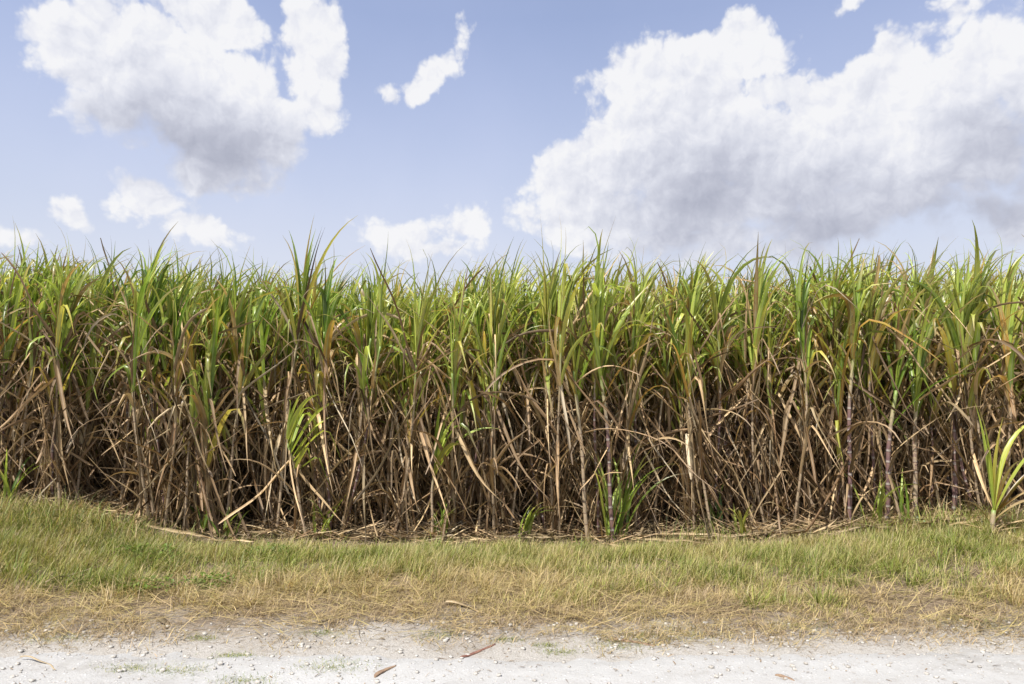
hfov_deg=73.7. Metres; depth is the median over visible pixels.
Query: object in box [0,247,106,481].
sugarcane plant
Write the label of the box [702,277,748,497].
sugarcane plant
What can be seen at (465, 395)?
sugarcane plant
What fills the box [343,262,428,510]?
sugarcane plant
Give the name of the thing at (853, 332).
sugarcane plant
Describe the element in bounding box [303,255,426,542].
sugarcane plant
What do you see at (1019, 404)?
sugarcane plant
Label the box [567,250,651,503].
sugarcane plant
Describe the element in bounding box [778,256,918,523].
sugarcane plant
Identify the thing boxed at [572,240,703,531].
sugarcane plant
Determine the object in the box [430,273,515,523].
sugarcane plant
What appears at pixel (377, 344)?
sugarcane plant
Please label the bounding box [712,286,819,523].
sugarcane plant
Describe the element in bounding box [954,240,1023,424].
sugarcane plant
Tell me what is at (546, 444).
sugarcane plant
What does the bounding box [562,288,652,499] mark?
sugarcane plant
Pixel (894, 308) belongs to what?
sugarcane plant
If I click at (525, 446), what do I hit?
sugarcane plant
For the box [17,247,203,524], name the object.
sugarcane plant
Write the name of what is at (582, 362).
sugarcane plant
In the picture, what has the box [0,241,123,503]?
sugarcane plant
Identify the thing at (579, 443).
sugarcane plant
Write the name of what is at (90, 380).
sugarcane plant
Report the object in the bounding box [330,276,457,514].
sugarcane plant
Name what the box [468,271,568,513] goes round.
sugarcane plant
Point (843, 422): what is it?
sugarcane plant
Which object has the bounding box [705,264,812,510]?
sugarcane plant
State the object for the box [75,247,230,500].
sugarcane plant
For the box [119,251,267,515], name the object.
sugarcane plant
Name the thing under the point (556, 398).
sugarcane plant
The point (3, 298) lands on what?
sugarcane plant
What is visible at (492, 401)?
sugarcane plant
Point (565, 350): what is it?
sugarcane plant
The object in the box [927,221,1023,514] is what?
sugarcane plant
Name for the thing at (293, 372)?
sugarcane plant
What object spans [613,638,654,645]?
cane stick
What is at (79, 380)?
sugarcane plant
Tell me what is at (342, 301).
sugarcane field
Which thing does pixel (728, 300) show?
sugarcane plant
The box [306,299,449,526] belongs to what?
sugarcane plant
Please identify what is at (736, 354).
sugarcane plant
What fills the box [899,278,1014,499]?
sugarcane plant
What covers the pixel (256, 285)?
sugarcane plant
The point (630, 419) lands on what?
sugarcane plant
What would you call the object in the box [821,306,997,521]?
sugarcane plant
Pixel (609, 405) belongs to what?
sugarcane plant
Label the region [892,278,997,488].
sugarcane plant
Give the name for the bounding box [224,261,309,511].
sugarcane plant
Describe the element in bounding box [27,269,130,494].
sugarcane plant
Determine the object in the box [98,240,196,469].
sugarcane plant
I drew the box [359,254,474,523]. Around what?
sugarcane plant
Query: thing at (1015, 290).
sugarcane plant
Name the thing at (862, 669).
road
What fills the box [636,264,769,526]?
sugarcane plant
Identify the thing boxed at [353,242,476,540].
sugarcane plant
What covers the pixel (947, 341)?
sugarcane plant
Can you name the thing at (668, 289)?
sugarcane plant
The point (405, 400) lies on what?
sugarcane plant
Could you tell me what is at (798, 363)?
sugarcane plant
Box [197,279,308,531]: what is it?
sugarcane plant
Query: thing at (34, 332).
sugarcane plant
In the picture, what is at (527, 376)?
sugarcane plant
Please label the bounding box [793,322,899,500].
sugarcane plant
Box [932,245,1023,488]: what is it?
sugarcane plant
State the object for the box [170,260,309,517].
sugarcane plant
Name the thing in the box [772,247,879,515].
sugarcane plant
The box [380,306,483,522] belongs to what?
sugarcane plant
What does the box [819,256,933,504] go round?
sugarcane plant
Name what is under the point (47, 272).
sugarcane plant
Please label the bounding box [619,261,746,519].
sugarcane plant
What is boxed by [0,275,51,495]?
sugarcane plant
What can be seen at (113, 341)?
sugarcane plant
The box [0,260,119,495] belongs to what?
sugarcane plant
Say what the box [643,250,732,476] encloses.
sugarcane plant
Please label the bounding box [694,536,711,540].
fallen cane leaf
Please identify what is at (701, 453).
sugarcane plant
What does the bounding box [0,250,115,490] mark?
sugarcane plant
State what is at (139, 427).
sugarcane plant
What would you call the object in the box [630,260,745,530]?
sugarcane plant
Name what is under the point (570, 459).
sugarcane plant
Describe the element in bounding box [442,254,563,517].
sugarcane plant
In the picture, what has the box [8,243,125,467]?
sugarcane plant
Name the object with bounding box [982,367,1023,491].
sugarcane plant
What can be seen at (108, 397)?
sugarcane plant
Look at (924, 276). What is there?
sugarcane plant
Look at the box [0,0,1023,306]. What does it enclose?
sky
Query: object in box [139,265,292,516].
sugarcane plant
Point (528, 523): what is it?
sugarcane shoot
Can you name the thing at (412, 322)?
sugarcane plant
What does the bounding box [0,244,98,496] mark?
sugarcane plant
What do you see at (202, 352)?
sugarcane plant
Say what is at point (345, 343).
sugarcane plant
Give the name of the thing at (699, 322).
sugarcane plant
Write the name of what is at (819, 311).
sugarcane plant
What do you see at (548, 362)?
sugarcane plant
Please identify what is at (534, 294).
sugarcane plant
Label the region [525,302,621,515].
sugarcane plant
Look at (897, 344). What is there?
sugarcane plant
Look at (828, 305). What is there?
sugarcane plant
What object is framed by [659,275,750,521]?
sugarcane plant
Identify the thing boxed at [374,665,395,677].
cane stick
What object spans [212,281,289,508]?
sugarcane plant
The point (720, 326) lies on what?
sugarcane plant
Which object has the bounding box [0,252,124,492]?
sugarcane plant
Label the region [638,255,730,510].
sugarcane plant
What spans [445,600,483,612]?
fallen cane leaf
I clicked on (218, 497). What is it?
sugarcane plant
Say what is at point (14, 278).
sugarcane plant
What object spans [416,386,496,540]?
sugarcane plant
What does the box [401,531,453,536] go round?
fallen cane leaf
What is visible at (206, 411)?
sugarcane plant
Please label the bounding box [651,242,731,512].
sugarcane plant
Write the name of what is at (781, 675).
cane stick
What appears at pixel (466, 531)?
leaf litter
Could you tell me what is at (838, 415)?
sugarcane plant
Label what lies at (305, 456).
sugarcane plant
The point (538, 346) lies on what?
sugarcane plant
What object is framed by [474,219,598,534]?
sugarcane plant
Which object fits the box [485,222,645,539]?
sugarcane plant
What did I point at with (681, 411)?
sugarcane plant
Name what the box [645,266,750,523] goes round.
sugarcane plant
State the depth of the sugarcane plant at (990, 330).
8.07 m
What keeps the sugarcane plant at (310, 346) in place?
on the ground at (830, 643)
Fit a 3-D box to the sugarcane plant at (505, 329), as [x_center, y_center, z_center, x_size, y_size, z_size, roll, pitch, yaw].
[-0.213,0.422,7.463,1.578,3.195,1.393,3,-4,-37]
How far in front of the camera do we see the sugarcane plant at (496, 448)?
7.47 m
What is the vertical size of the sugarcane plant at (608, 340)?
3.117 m
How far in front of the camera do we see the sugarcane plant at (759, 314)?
7.20 m
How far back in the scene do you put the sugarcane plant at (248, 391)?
8.22 m
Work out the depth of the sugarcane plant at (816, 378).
7.87 m
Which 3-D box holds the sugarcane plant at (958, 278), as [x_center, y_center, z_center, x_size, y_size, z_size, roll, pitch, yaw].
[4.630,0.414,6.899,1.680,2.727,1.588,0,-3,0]
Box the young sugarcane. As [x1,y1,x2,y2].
[960,401,1023,534]
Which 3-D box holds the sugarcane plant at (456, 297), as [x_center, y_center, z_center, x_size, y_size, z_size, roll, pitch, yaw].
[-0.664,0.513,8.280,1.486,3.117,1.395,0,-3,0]
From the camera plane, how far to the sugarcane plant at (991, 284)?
7.92 m
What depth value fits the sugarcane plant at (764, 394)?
7.88 m
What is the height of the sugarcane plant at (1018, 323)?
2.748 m
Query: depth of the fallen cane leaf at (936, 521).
6.51 m
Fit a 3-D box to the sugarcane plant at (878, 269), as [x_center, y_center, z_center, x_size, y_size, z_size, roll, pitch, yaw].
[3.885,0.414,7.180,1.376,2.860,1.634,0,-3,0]
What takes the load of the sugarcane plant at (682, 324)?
on the ground at (830, 643)
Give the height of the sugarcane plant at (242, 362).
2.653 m
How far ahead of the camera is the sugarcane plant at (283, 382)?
7.57 m
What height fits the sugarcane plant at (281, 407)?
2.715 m
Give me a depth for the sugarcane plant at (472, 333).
7.68 m
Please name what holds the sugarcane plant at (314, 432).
on the ground at (830, 643)
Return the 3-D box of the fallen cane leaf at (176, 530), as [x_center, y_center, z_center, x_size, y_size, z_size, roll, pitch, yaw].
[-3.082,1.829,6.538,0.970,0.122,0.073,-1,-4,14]
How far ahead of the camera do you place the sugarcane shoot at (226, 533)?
6.74 m
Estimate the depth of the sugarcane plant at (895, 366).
7.18 m
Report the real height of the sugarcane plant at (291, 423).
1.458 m
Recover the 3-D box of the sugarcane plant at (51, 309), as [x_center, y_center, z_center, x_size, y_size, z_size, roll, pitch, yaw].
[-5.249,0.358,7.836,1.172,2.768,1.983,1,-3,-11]
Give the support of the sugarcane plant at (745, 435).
on the ground at (830, 643)
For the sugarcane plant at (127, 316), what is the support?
on the ground at (830, 643)
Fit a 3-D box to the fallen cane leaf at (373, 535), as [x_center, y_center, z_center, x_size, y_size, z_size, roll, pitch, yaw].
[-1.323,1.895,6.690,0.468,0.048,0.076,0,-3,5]
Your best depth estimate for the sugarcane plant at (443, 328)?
8.42 m
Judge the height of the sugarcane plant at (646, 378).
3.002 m
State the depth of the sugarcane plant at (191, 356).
6.94 m
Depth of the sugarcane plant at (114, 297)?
8.06 m
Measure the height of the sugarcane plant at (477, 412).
2.849 m
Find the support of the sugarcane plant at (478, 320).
on the ground at (830, 643)
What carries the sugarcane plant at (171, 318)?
on the ground at (830, 643)
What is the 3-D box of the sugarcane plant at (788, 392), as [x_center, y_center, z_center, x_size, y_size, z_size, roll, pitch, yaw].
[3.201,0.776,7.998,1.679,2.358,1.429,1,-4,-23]
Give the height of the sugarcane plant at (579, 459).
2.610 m
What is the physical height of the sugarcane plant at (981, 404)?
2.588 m
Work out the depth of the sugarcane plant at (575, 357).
6.71 m
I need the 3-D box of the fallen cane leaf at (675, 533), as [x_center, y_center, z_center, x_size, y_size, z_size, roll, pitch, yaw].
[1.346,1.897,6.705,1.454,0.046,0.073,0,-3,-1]
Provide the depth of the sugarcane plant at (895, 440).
7.49 m
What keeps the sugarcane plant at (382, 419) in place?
on the ground at (830, 643)
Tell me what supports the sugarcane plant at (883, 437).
on the ground at (830, 643)
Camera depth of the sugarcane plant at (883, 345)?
7.35 m
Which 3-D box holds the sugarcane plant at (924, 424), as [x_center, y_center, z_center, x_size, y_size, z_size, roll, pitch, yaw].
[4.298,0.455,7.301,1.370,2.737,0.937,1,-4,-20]
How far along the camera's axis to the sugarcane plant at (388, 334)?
7.83 m
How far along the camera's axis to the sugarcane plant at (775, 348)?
7.47 m
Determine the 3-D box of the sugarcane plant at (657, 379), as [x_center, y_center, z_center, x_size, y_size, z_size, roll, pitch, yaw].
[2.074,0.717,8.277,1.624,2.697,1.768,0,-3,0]
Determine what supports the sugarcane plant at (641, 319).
on the ground at (830, 643)
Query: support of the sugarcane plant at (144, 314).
on the ground at (830, 643)
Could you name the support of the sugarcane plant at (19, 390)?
on the ground at (830, 643)
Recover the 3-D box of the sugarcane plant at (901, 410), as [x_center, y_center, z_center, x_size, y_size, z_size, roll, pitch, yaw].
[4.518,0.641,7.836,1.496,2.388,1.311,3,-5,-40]
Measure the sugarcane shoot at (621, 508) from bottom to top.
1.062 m
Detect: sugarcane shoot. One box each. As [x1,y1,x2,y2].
[0,450,41,504]
[183,500,211,528]
[204,506,249,536]
[302,497,344,534]
[430,494,457,533]
[519,499,552,535]
[581,433,686,538]
[701,466,727,526]
[724,504,753,533]
[832,452,915,521]
[875,469,922,521]
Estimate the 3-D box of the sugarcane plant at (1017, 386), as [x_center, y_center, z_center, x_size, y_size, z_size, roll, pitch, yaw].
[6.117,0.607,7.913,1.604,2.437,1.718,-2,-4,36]
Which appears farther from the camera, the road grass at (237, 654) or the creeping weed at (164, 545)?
the creeping weed at (164, 545)
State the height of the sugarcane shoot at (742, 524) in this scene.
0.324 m
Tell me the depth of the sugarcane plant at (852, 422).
7.27 m
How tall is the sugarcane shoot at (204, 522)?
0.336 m
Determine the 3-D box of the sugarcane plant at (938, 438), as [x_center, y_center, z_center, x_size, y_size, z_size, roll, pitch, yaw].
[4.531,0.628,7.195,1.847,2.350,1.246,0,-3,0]
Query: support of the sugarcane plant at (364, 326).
on the ground at (830, 643)
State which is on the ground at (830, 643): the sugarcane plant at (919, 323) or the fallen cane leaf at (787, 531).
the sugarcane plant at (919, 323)
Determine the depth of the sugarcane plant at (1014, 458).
7.09 m
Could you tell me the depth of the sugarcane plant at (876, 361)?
7.12 m
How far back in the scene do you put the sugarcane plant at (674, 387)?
7.38 m
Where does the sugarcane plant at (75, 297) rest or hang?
on the ground at (830, 643)
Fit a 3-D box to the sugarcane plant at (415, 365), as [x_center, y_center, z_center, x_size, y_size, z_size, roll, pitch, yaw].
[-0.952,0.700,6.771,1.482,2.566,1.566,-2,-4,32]
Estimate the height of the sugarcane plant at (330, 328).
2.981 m
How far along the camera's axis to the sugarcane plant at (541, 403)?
7.95 m
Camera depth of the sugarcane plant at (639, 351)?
7.09 m
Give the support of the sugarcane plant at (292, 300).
on the ground at (830, 643)
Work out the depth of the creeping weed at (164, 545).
5.83 m
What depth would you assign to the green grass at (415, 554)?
5.75 m
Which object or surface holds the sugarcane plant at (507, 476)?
on the ground at (830, 643)
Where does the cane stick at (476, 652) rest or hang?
on the road
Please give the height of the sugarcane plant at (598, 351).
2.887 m
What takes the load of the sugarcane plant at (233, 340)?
on the ground at (830, 643)
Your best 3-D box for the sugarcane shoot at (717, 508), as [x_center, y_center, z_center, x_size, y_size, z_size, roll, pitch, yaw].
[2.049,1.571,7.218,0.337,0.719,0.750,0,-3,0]
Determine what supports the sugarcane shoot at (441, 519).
on the ground at (830, 643)
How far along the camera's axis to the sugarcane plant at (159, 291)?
7.24 m
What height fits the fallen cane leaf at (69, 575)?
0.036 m
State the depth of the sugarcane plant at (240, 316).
7.51 m
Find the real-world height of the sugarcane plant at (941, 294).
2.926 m
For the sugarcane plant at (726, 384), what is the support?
on the ground at (830, 643)
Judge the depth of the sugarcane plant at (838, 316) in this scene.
7.17 m
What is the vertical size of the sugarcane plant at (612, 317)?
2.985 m
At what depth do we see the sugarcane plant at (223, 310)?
7.50 m
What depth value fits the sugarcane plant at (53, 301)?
8.09 m
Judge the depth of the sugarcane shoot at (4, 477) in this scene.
6.75 m
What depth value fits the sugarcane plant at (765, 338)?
7.59 m
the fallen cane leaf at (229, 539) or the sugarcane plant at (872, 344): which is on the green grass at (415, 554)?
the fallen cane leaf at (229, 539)
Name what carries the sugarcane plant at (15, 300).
on the ground at (830, 643)
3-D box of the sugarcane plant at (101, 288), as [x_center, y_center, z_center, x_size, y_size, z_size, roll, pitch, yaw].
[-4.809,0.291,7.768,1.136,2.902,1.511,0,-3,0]
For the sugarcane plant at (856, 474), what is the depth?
7.57 m
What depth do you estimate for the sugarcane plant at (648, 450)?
7.50 m
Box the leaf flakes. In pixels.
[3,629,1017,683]
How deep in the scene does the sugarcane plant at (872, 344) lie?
6.99 m
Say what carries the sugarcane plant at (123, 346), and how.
on the ground at (830, 643)
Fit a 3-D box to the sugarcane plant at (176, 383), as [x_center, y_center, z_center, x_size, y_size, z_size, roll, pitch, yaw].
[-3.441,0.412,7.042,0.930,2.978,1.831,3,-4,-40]
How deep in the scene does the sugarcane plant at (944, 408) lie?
8.11 m
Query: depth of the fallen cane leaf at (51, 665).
3.88 m
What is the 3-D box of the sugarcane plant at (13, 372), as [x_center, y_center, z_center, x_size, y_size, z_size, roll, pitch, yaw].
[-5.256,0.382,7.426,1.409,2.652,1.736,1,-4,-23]
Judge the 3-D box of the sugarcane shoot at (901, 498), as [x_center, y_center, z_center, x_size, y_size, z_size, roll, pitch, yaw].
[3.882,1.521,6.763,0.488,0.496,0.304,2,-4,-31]
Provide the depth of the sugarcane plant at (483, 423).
6.94 m
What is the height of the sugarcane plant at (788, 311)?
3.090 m
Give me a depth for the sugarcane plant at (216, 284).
7.91 m
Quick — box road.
[0,648,1023,683]
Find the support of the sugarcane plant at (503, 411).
on the ground at (830, 643)
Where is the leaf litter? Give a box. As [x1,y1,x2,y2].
[0,477,1023,549]
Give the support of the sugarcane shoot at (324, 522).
on the leaf litter
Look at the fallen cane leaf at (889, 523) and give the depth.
6.57 m
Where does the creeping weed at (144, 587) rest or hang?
on the ground at (830, 643)
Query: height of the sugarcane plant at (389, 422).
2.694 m
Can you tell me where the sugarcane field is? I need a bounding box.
[0,239,1023,513]
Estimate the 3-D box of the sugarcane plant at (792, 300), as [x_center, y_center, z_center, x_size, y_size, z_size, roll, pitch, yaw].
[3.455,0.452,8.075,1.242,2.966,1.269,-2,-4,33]
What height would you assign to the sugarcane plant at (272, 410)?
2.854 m
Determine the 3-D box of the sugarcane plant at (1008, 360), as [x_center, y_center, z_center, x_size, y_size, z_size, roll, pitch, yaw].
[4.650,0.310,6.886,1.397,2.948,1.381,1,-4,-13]
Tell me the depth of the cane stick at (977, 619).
4.53 m
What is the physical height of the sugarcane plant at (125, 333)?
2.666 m
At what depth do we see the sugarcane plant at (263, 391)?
7.30 m
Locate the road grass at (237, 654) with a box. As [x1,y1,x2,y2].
[24,608,1023,683]
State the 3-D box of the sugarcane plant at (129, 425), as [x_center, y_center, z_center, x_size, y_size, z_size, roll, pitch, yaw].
[-3.980,0.231,7.371,1.738,3.109,1.464,1,-4,-20]
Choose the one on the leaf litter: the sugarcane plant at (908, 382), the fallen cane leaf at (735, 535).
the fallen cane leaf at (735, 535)
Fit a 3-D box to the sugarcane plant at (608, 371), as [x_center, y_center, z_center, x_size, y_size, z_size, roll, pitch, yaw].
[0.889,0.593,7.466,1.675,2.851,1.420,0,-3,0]
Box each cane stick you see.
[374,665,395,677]
[460,643,495,657]
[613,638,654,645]
[775,674,794,680]
[959,614,981,621]
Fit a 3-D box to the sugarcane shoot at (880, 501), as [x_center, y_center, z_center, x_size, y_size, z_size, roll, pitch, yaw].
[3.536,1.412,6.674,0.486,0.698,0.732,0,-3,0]
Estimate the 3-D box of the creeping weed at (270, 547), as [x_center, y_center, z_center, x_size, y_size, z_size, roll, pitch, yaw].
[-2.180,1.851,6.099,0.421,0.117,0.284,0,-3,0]
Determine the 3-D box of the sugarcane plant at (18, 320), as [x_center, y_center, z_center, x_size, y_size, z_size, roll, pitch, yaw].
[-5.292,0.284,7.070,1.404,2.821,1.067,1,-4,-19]
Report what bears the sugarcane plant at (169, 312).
on the ground at (830, 643)
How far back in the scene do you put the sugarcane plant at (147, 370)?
7.10 m
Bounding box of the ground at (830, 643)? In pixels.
[0,415,1023,661]
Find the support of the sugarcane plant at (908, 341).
on the ground at (830, 643)
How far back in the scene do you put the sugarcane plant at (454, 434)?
8.25 m
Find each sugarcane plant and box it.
[0,216,82,493]
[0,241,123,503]
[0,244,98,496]
[0,245,68,487]
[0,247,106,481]
[0,249,126,503]
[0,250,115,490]
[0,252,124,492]
[0,252,131,502]
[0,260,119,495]
[0,261,45,450]
[0,261,89,501]
[0,267,111,500]
[0,273,121,488]
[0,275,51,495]
[1,224,87,491]
[1,315,119,506]
[2,258,105,491]
[3,256,103,488]
[7,279,134,502]
[8,223,127,503]
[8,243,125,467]
[11,236,88,486]
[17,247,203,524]
[19,257,133,485]
[27,259,92,476]
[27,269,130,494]
[28,351,131,493]
[36,247,135,494]
[47,223,216,503]
[61,295,214,521]
[65,262,230,499]
[67,278,226,477]
[68,262,231,527]
[70,241,159,484]
[72,238,157,463]
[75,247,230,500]
[76,256,255,508]
[79,239,230,513]
[87,258,229,517]
[88,264,251,512]
[88,355,301,531]
[90,255,227,538]
[96,275,203,500]
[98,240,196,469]
[98,244,201,489]
[100,267,166,496]
[100,316,176,494]
[101,307,142,501]
[106,258,245,481]
[118,258,247,498]
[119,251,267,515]
[123,270,257,527]
[124,292,242,524]
[124,294,304,538]
[131,324,260,542]
[132,241,248,528]
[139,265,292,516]
[145,265,276,517]
[148,246,293,525]
[148,254,261,526]
[160,267,220,472]
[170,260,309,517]
[180,242,272,503]
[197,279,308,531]
[200,286,345,525]
[211,279,311,541]
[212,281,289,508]
[215,271,312,541]
[218,395,348,540]
[220,276,296,522]
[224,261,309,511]
[225,270,334,522]
[225,272,299,506]
[225,282,320,510]
[227,257,334,507]
[231,271,359,514]
[238,266,331,517]
[243,218,373,532]
[243,261,392,522]
[260,260,380,528]
[263,262,398,513]
[271,310,383,535]
[273,279,410,536]
[273,351,354,521]
[279,245,401,538]
[279,279,419,544]
[296,258,473,519]
[300,267,411,526]
[301,244,456,545]
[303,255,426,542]
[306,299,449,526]
[327,273,449,521]
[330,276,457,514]
[331,297,432,522]
[336,297,450,521]
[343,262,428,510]
[351,297,449,519]
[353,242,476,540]
[353,283,497,545]
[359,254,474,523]
[369,326,448,528]
[376,263,469,521]
[380,266,484,522]
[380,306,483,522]
[381,295,540,541]
[385,257,482,508]
[393,286,532,522]
[399,265,578,530]
[401,237,547,537]
[411,251,539,534]
[414,268,514,533]
[414,309,552,520]
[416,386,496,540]
[423,257,564,532]
[424,273,538,539]
[427,333,525,510]
[429,272,465,511]
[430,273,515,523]
[431,284,527,502]
[435,272,539,524]
[436,323,538,519]
[437,299,522,527]
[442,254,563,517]
[443,257,542,524]
[446,240,542,529]
[450,256,547,514]
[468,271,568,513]
[473,250,606,535]
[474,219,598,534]
[479,287,620,533]
[481,262,580,502]
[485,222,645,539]
[487,248,612,538]
[498,254,573,520]
[502,240,623,531]
[505,287,590,515]
[512,215,672,537]
[516,299,588,514]
[518,257,617,522]
[518,267,669,533]
[520,242,670,516]
[521,245,655,533]
[521,301,622,529]
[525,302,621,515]
[525,388,605,516]
[530,270,581,510]
[537,291,704,532]
[538,342,624,518]
[543,249,717,530]
[544,251,673,542]
[548,278,653,543]
[561,293,693,533]
[561,298,725,525]
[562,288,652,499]
[565,262,666,508]
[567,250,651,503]
[570,252,656,517]
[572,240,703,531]
[586,257,675,524]
[604,261,713,522]
[615,255,789,520]
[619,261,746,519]
[621,271,752,527]
[622,293,757,529]
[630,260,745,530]
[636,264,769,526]
[637,241,788,536]
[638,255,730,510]
[641,292,734,525]
[642,252,768,543]
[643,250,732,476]
[643,254,741,517]
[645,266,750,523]
[645,289,753,539]
[645,296,761,522]
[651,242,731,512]
[652,285,782,502]
[653,251,747,482]
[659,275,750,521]
[663,306,787,524]
[672,241,808,525]
[675,280,801,530]
[682,252,812,524]
[700,268,835,520]
[700,274,843,523]
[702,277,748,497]
[703,262,817,511]
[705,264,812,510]
[708,243,885,528]
[708,323,814,495]
[709,286,814,520]
[711,259,818,521]
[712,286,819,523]
[715,292,832,532]
[724,263,892,516]
[729,264,911,502]
[730,318,817,505]
[735,258,824,518]
[751,238,919,494]
[762,256,855,504]
[766,239,898,514]
[766,256,826,495]
[767,241,927,517]
[769,251,830,503]
[769,258,934,505]
[771,275,892,521]
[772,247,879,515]
[775,284,942,503]
[776,280,984,521]
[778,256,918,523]
[783,276,912,504]
[784,313,946,508]
[786,254,948,534]
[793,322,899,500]
[794,302,897,530]
[799,250,947,516]
[808,259,917,515]
[809,259,902,501]
[812,253,983,518]
[815,247,942,519]
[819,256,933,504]
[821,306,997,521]
[831,242,997,505]
[835,249,967,507]
[843,287,1023,513]
[844,244,915,488]
[844,277,1022,513]
[847,262,994,513]
[860,266,962,509]
[868,264,991,512]
[875,242,919,396]
[875,276,966,484]
[877,298,949,497]
[878,242,971,504]
[878,252,990,495]
[879,269,987,501]
[882,263,951,500]
[882,304,988,497]
[883,291,979,516]
[884,249,1023,539]
[886,250,1023,515]
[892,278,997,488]
[896,270,1023,517]
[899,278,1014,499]
[922,237,1022,498]
[923,370,1005,497]
[924,291,971,497]
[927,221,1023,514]
[932,234,1023,512]
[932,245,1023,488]
[933,288,1023,494]
[939,250,1023,489]
[939,274,1022,485]
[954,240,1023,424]
[958,256,1023,509]
[970,234,1023,503]
[980,316,1020,496]
[981,287,1023,468]
[981,322,1023,498]
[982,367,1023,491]
[984,293,1023,500]
[985,294,1023,487]
[991,276,1023,420]
[991,291,1023,474]
[994,272,1023,479]
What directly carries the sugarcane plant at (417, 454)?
on the ground at (830, 643)
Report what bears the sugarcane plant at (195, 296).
on the ground at (830, 643)
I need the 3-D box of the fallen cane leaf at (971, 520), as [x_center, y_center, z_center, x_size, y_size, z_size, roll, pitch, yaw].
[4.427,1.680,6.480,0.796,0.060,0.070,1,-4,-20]
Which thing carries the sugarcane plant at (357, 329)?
on the ground at (830, 643)
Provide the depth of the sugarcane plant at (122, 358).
7.58 m
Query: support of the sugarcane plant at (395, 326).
on the ground at (830, 643)
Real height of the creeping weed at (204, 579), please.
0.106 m
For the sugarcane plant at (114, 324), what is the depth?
8.21 m
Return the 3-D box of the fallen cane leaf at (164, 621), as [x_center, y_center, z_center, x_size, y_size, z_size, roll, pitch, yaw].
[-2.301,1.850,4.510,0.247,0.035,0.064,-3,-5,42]
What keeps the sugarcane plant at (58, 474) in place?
on the ground at (830, 643)
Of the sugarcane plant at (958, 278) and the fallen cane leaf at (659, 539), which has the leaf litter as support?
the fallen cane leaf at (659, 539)
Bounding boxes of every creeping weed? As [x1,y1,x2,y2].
[114,540,197,564]
[116,574,178,594]
[180,572,236,588]
[246,542,289,556]
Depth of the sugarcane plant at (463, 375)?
7.67 m
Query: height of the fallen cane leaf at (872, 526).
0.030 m
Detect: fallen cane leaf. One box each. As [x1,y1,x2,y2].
[20,655,55,669]
[45,565,98,582]
[146,524,231,542]
[154,616,169,627]
[199,535,253,541]
[353,533,399,537]
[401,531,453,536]
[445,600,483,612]
[488,535,569,537]
[576,532,722,537]
[625,534,715,544]
[683,531,770,536]
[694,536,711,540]
[755,528,817,531]
[780,530,836,534]
[838,516,964,531]
[852,524,897,529]
[913,517,963,524]
[950,514,1003,525]
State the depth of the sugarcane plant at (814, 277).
7.88 m
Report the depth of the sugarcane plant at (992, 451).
8.24 m
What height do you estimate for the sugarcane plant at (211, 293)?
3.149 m
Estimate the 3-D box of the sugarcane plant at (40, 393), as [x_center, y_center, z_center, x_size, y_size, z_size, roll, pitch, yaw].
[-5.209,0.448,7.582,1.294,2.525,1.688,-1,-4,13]
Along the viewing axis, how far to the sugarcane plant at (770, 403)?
7.22 m
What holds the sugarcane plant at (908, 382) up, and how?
on the ground at (830, 643)
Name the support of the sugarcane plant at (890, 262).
on the ground at (830, 643)
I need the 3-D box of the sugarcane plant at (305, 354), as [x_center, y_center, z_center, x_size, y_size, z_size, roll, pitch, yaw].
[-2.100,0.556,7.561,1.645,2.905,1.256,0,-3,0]
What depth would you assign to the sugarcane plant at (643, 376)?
7.12 m
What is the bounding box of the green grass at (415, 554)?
[0,501,1023,621]
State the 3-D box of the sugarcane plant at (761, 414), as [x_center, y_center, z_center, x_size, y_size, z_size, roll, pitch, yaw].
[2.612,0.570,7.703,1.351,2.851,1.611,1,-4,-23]
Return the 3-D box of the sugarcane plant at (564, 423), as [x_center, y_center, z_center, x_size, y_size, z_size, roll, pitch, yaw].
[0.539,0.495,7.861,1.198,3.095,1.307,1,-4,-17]
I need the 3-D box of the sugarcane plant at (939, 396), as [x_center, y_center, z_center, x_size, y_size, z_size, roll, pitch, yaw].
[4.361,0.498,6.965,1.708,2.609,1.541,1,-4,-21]
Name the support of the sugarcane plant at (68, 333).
on the ground at (830, 643)
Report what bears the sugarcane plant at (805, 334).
on the ground at (830, 643)
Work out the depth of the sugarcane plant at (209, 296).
8.04 m
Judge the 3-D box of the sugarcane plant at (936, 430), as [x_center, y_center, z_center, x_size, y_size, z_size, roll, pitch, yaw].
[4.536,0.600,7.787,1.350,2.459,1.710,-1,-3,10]
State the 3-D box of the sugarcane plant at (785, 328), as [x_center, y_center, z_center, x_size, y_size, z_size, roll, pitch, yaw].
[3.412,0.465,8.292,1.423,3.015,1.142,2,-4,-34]
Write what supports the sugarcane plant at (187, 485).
on the ground at (830, 643)
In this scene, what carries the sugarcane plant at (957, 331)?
on the ground at (830, 643)
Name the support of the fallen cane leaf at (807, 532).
on the leaf litter

